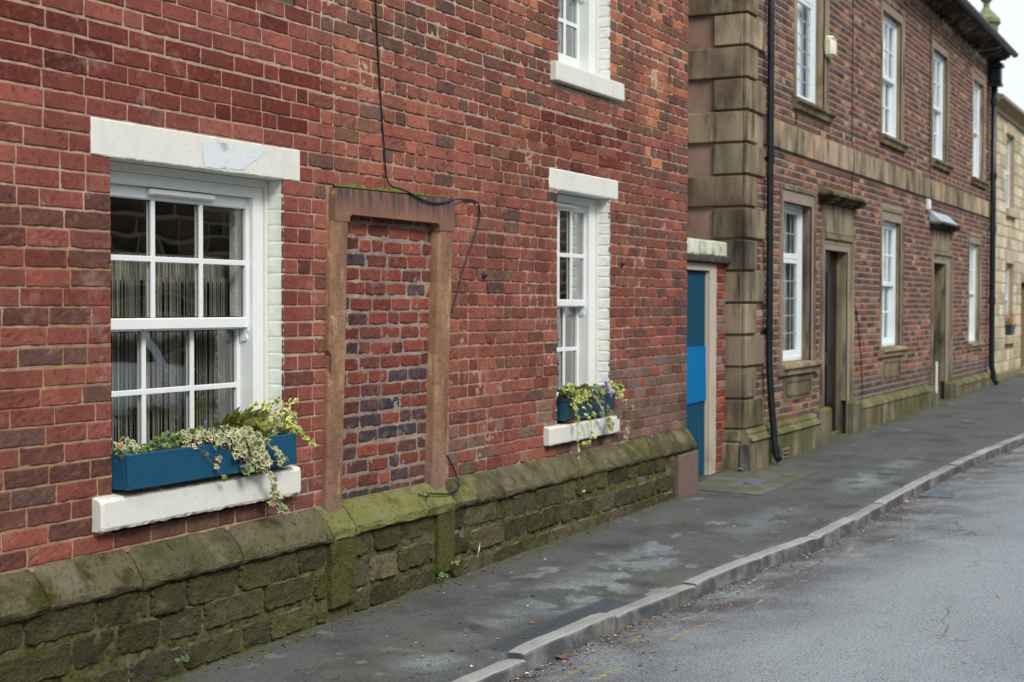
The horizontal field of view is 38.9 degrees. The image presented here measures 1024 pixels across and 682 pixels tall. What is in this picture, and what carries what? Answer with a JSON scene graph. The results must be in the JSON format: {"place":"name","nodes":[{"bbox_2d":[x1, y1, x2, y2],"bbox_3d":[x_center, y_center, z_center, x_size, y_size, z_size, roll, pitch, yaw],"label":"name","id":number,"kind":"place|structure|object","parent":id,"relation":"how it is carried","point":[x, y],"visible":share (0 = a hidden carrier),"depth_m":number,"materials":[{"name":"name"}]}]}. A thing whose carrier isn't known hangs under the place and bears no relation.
{"place":"outdoors","nodes":[
{"label":"outdoors","id":0,"kind":"place"},
{"bbox_2d":[163,373,1023,681],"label":"pavement","id":1,"kind":"structure","parent":0,"point":[865,467],"depth_m":8.97,"materials":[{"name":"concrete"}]},
{"bbox_2d":[438,572,447,580],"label":"weed","id":2,"kind":"object","parent":1,"relation":"on","point":[441,575],"visible":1,"depth_m":8.21,"materials":[{"name":"green plant"}]},
{"bbox_2d":[686,238,730,481],"bbox_3d":[1.585,0.217,12.873,0.391,2.238,1.578,1,2,27],"label":"gateway","id":3,"kind":"object","parent":1,"relation":"on","point":[707,260],"visible":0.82,"depth_m":13.06,"materials":[{"name":"brick"}]},
{"bbox_2d":[686,270,704,475],"bbox_3d":[1.522,0.300,12.678,0.030,1.833,0.879,1,2,27],"label":"door","id":4,"kind":"structure","parent":3,"relation":"in","point":[695,280],"depth_m":12.88,"materials":[{"name":"blue paint"}]},
{"bbox_2d":[686,346,705,404],"bbox_3d":[1.546,0.308,12.672,0.013,0.517,0.875,1,2,27],"label":"door panel","id":5,"kind":"structure","parent":3,"relation":"in","point":[696,356],"depth_m":12.84,"materials":[{"name":"blue wood"}]},
{"bbox_2d":[698,467,815,494],"bbox_3d":[2.113,1.222,12.804,0.720,0.039,1.750,1,2,27],"label":"concrete apron","id":6,"kind":"object","parent":1,"relation":"on","point":[775,478],"visible":0.93,"depth_m":12.77,"materials":[{"name":"grey concrete"}]},
{"bbox_2d":[735,479,765,484],"bbox_3d":[2.078,1.236,12.626,0.180,0.029,0.340,1,2,27],"label":"access cover","id":7,"kind":"object","parent":6,"relation":"in","point":[751,482],"visible":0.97,"depth_m":12.56,"materials":[{"name":"grey metal"}]},
{"bbox_2d":[510,445,1023,681],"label":"road","id":8,"kind":"structure","parent":0,"point":[925,603],"depth_m":7.78,"materials":[{"name":"grey asphalt"}]},
{"bbox_2d":[205,444,1023,681],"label":"leaf litter","id":9,"kind":"object","parent":8,"relation":"on","point":[617,631],"visible":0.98,"depth_m":8.12,"materials":[{"name":"brown plant"}]},
{"bbox_2d":[451,433,1023,681],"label":"kerb","id":10,"kind":"structure","parent":8,"relation":"on","point":[527,656],"depth_m":8.53,"materials":[{"name":"stone"}]},
{"bbox_2d":[553,454,1021,679],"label":"road markings","id":11,"kind":"object","parent":8,"relation":"on","point":[771,583],"visible":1,"depth_m":8.23,"materials":[{"name":"yellow paint"}]},
{"bbox_2d":[919,489,961,497],"bbox_3d":[3.750,1.338,12.579,0.320,0.038,0.500,1,2,27],"label":"drain grate","id":12,"kind":"object","parent":8,"relation":"on","point":[934,493],"visible":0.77,"depth_m":12.50,"materials":[{"name":"grey metal"}]},
{"bbox_2d":[968,0,1023,110],"label":"sky","id":13,"kind":"structure","parent":0,"point":[1010,13],"materials":[{"name":"white"}]},
{"bbox_3d":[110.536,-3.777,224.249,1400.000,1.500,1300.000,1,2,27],"label":"ground","id":14,"kind":"structure","parent":0,"visible":0},
{"bbox_2d":[0,0,697,681],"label":"brick house","id":15,"kind":"structure","parent":14,"relation":"on","point":[248,140],"depth_m":7.46,"materials":[{"name":"red brick"}]},
{"bbox_2d":[111,252,228,448],"bbox_3d":[-1.629,0.088,6.750,0.059,0.986,1.590,1,2,27],"label":"string curtain","id":16,"kind":"object","parent":15,"relation":"hanging from","point":[130,272],"visible":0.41,"depth_m":6.75,"materials":[{"name":"white fabric"}]},
{"bbox_2d":[175,654,189,665],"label":"weed","id":17,"kind":"object","parent":15,"relation":"attached to","point":[186,658],"visible":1,"depth_m":6.22,"materials":[{"name":"green plant"}]},
{"bbox_2d":[90,117,300,532],"bbox_3d":[-1.474,-0.079,6.576,0.319,1.695,1.440,1,2,27],"label":"window","id":18,"kind":"structure","parent":15,"relation":"in","point":[254,205],"depth_m":6.71,"materials":[{"name":"white paint"}]},
{"bbox_2d":[111,433,295,490],"bbox_3d":[-1.386,0.538,6.532,0.167,0.170,1.178,1,2,27],"label":"window box","id":19,"kind":"object","parent":15,"relation":"on","point":[157,468],"visible":0.56,"depth_m":6.27,"materials":[{"name":"blue paint"}]},
{"bbox_2d":[111,436,144,457],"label":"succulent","id":20,"kind":"object","parent":19,"relation":"in","point":[121,449],"visible":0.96,"depth_m":6.02,"materials":[{"name":"green plant"}]},
{"bbox_2d":[130,430,187,453],"bbox_3d":[-1.509,0.435,6.254,0.105,0.098,0.431,1,2,27],"label":"creeping plant","id":21,"kind":"object","parent":19,"relation":"on","point":[167,443],"visible":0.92,"depth_m":6.24,"materials":[{"name":"green plant"}]},
{"bbox_2d":[173,426,226,481],"bbox_3d":[-1.371,0.506,6.431,0.104,0.257,0.333,1,2,32],"label":"ivy","id":22,"kind":"object","parent":19,"relation":"in","point":[197,437],"visible":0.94,"depth_m":6.39,"materials":[{"name":"green plant"}]},
{"bbox_2d":[196,420,206,428],"bbox_3d":[-1.395,0.385,6.482,0.061,0.066,0.046,-1,2,-23],"label":"pansy","id":23,"kind":"object","parent":19,"relation":"in","point":[200,426],"visible":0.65,"depth_m":6.47,"materials":[{"name":"green plant"}]},
{"bbox_2d":[213,406,281,436],"bbox_3d":[-1.229,0.392,6.725,0.148,0.201,0.586,1,2,27],"label":"fern","id":24,"kind":"object","parent":19,"relation":"in","point":[257,421],"visible":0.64,"depth_m":6.73,"materials":[{"name":"green plant"}]},
{"bbox_2d":[207,420,288,514],"bbox_3d":[-1.208,0.594,6.688,0.122,0.484,0.546,1,2,37],"label":"ivy","id":25,"kind":"object","parent":19,"relation":"in","point":[249,447],"visible":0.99,"depth_m":6.66,"materials":[{"name":"green plant"}]},
{"bbox_2d":[250,396,315,500],"bbox_3d":[-1.113,0.540,6.992,0.121,0.554,0.381,1,2,42],"label":"variegated shrub","id":26,"kind":"object","parent":19,"relation":"in","point":[288,415],"visible":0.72,"depth_m":6.99,"materials":[{"name":"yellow plant"}]},
{"bbox_2d":[321,183,454,512],"bbox_3d":[-0.676,0.019,7.906,0.087,1.711,1.326,1,2,27],"label":"doorway","id":27,"kind":"structure","parent":15,"relation":"in","point":[389,258],"depth_m":7.91,"materials":[{"name":"brick"}]},
{"bbox_2d":[375,0,480,311],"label":"cable","id":28,"kind":"object","parent":15,"relation":"attached to","point":[378,62],"visible":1,"depth_m":7.87,"materials":[{"name":"black rubber"}]},
{"bbox_2d":[418,455,459,496],"bbox_3d":[-0.406,0.776,8.311,0.078,0.216,0.476,1,2,20],"label":"cable","id":29,"kind":"object","parent":15,"relation":"on","point":[428,494],"visible":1,"depth_m":8.42,"materials":[{"name":"black rubber"}]},
{"bbox_2d":[451,559,459,568],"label":"weed","id":30,"kind":"object","parent":15,"relation":"attached to","point":[456,562],"visible":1,"depth_m":8.33,"materials":[{"name":"green plant"}]},
{"bbox_2d":[543,168,619,445],"bbox_3d":[0.400,-0.245,10.225,0.312,1.861,1.248,1,2,27],"label":"window","id":31,"kind":"structure","parent":15,"relation":"in","point":[583,224],"depth_m":10.51,"materials":[{"name":"white paint"}]},
{"bbox_2d":[556,391,615,422],"bbox_3d":[0.498,0.467,10.225,0.160,0.174,0.896,1,2,27],"label":"window box","id":32,"kind":"object","parent":31,"relation":"on","point":[566,413],"visible":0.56,"depth_m":10.03,"materials":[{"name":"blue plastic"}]},
{"bbox_2d":[557,383,595,398],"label":"fern","id":33,"kind":"object","parent":32,"relation":"in","point":[584,386],"visible":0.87,"depth_m":9.89,"materials":[{"name":"green plant"}]},
{"bbox_2d":[559,383,597,494],"bbox_3d":[0.477,0.672,9.982,0.122,0.782,0.465,1,2,37],"label":"variegated ivy","id":34,"kind":"object","parent":32,"relation":"hanging from","point":[580,400],"visible":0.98,"depth_m":9.90,"materials":[{"name":"green plant"}]},
{"bbox_2d":[594,380,612,396],"bbox_3d":[0.637,0.342,10.377,0.119,0.126,0.215,1,2,27],"label":"pansy","id":35,"kind":"object","parent":32,"relation":"in","point":[606,389],"visible":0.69,"depth_m":10.39,"materials":[{"name":"purple plant"}]},
{"bbox_2d":[588,383,620,431],"bbox_3d":[0.642,0.474,10.317,0.104,0.361,0.470,1,2,27],"label":"ivy","id":36,"kind":"object","parent":32,"relation":"in","point":[610,424],"visible":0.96,"depth_m":10.25,"materials":[{"name":"green plant"}]},
{"bbox_2d":[605,380,633,460],"bbox_3d":[0.806,0.584,10.638,0.087,0.613,0.477,1,2,37],"label":"trailing plant","id":37,"kind":"object","parent":32,"relation":"in","point":[621,394],"visible":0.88,"depth_m":10.58,"materials":[{"name":"green plant"}]},
{"bbox_2d":[550,0,623,101],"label":"window","id":38,"kind":"structure","parent":15,"relation":"in","point":[583,63],"depth_m":10.48,"materials":[{"name":"white paint"}]},
{"bbox_2d":[687,0,1018,470],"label":"terraced house","id":39,"kind":"structure","parent":14,"relation":"on","point":[841,164],"depth_m":16.73,"materials":[{"name":"brick"}]},
{"bbox_2d":[783,213,789,350],"bbox_3d":[2.847,-0.608,15.275,0.029,1.725,1.392,1,2,27],"label":"curtain","id":40,"kind":"object","parent":39,"relation":"hanging from","point":[787,266],"visible":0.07,"depth_m":15.39,"materials":[{"name":"white fabric"}]},
{"bbox_2d":[797,3,803,96],"bbox_3d":[3.073,-3.303,15.639,0.029,1.695,0.720,1,2,27],"label":"curtain","id":41,"kind":"object","parent":39,"relation":"hanging from","point":[799,52],"visible":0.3,"depth_m":15.79,"materials":[{"name":"white fabric"}]},
{"bbox_2d":[777,183,823,401],"bbox_3d":[2.872,-0.491,14.983,0.335,2.185,1.410,1,2,27],"label":"window","id":42,"kind":"structure","parent":39,"relation":"in","point":[797,376],"depth_m":15.38,"materials":[{"name":"wood"}]},
{"bbox_2d":[792,0,836,123],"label":"window","id":43,"kind":"structure","parent":39,"relation":"in","point":[812,103],"depth_m":15.76,"materials":[{"name":"wood"}]},
{"bbox_2d":[813,185,869,445],"bbox_3d":[3.615,-0.212,16.283,0.365,2.975,1.790,1,2,27],"label":"doorway","id":44,"kind":"structure","parent":39,"relation":"in","point":[837,218],"depth_m":16.65,"materials":[{"name":"stone"}]},
{"bbox_2d":[883,229,885,336],"bbox_3d":[4.875,-0.745,19.119,0.029,1.715,1.488,1,2,27],"label":"curtain","id":45,"kind":"object","parent":39,"relation":"hanging from","point":[884,276],"visible":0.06,"depth_m":19.29,"materials":[{"name":"white fabric"}]},
{"bbox_2d":[884,25,885,91],"bbox_3d":[4.834,-3.399,18.965,0.029,1.660,1.488,1,2,27],"label":"curtain","id":46,"kind":"object","parent":39,"relation":"hanging from","point":[885,53],"visible":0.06,"depth_m":19.09,"materials":[{"name":"white fabric"}]},
{"bbox_2d":[878,205,908,381],"bbox_3d":[4.840,-0.602,18.810,0.335,2.225,1.420,1,2,27],"label":"window","id":47,"kind":"structure","parent":39,"relation":"in","point":[891,356],"depth_m":19.18,"materials":[{"name":"wood"}]},
{"bbox_2d":[879,0,909,152],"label":"window","id":48,"kind":"structure","parent":39,"relation":"in","point":[890,127],"depth_m":19.11,"materials":[{"name":"wood"}]},
{"bbox_2d":[933,61,934,154],"bbox_3d":[6.275,-3.476,21.767,0.029,1.700,1.392,1,2,27],"label":"curtain","id":49,"kind":"object","parent":39,"relation":"hanging from","point":[933,101],"visible":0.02,"depth_m":21.99,"materials":[{"name":"white fabric"}]},
{"bbox_2d":[930,34,954,172],"bbox_3d":[6.274,-3.492,21.519,0.335,1.895,1.430,1,2,27],"label":"window","id":50,"kind":"structure","parent":39,"relation":"in","point":[938,160],"depth_m":21.94,"materials":[{"name":"wood"}]},
{"bbox_2d":[929,211,962,405],"bbox_3d":[6.330,-0.413,21.720,0.510,2.980,1.990,1,2,27],"label":"doorway","id":51,"kind":"structure","parent":39,"relation":"in","point":[942,225],"depth_m":22.07,"materials":[{"name":"stone"}]},
{"bbox_2d":[967,232,985,364],"bbox_3d":[7.665,-0.710,24.305,0.335,2.180,1.320,1,2,27],"label":"window","id":52,"kind":"structure","parent":39,"relation":"in","point":[974,344],"depth_m":24.67,"materials":[{"name":"wood"}]},
{"bbox_2d":[971,67,989,188],"bbox_3d":[7.780,-3.566,24.449,0.335,1.925,1.360,1,2,27],"label":"window","id":53,"kind":"structure","parent":39,"relation":"in","point":[978,90],"depth_m":24.84,"materials":[{"name":"wood"}]},
{"bbox_2d":[980,0,1000,92],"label":"stone pinnacle","id":54,"kind":"object","parent":14,"relation":"on","point":[989,15],"visible":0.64,"depth_m":42.49,"materials":[{"name":"beige stone"}]},
{"bbox_2d":[988,93,1023,382],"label":"stone house","id":55,"kind":"structure","parent":14,"relation":"on","point":[1009,296],"depth_m":27.75,"materials":[{"name":"beige stone"}]},
{"bbox_2d":[1004,251,1017,343],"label":"window","id":56,"kind":"structure","parent":55,"relation":"in","point":[1009,339],"depth_m":28.10,"materials":[{"name":"stone"}]},
{"bbox_2d":[1005,311,1015,334],"bbox_3d":[9.475,-0.351,27.657,0.250,0.474,0.520,1,2,27],"label":"flower pot","id":57,"kind":"object","parent":56,"relation":"on","point":[1009,329],"visible":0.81,"depth_m":27.52,"materials":[{"name":"grey plastic"}]},
{"bbox_2d":[1005,121,1018,218],"bbox_3d":[9.436,-3.250,27.648,0.305,1.800,1.130,1,2,27],"label":"window","id":58,"kind":"structure","parent":55,"relation":"in","point":[1011,212],"depth_m":28.05,"materials":[{"name":"wood"}]},
{"bbox_2d":[1020,272,1023,372],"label":"doorway","id":59,"kind":"structure","parent":55,"relation":"in","point":[1022,273],"depth_m":30.04,"materials":[{"name":"stone"}]}
]}

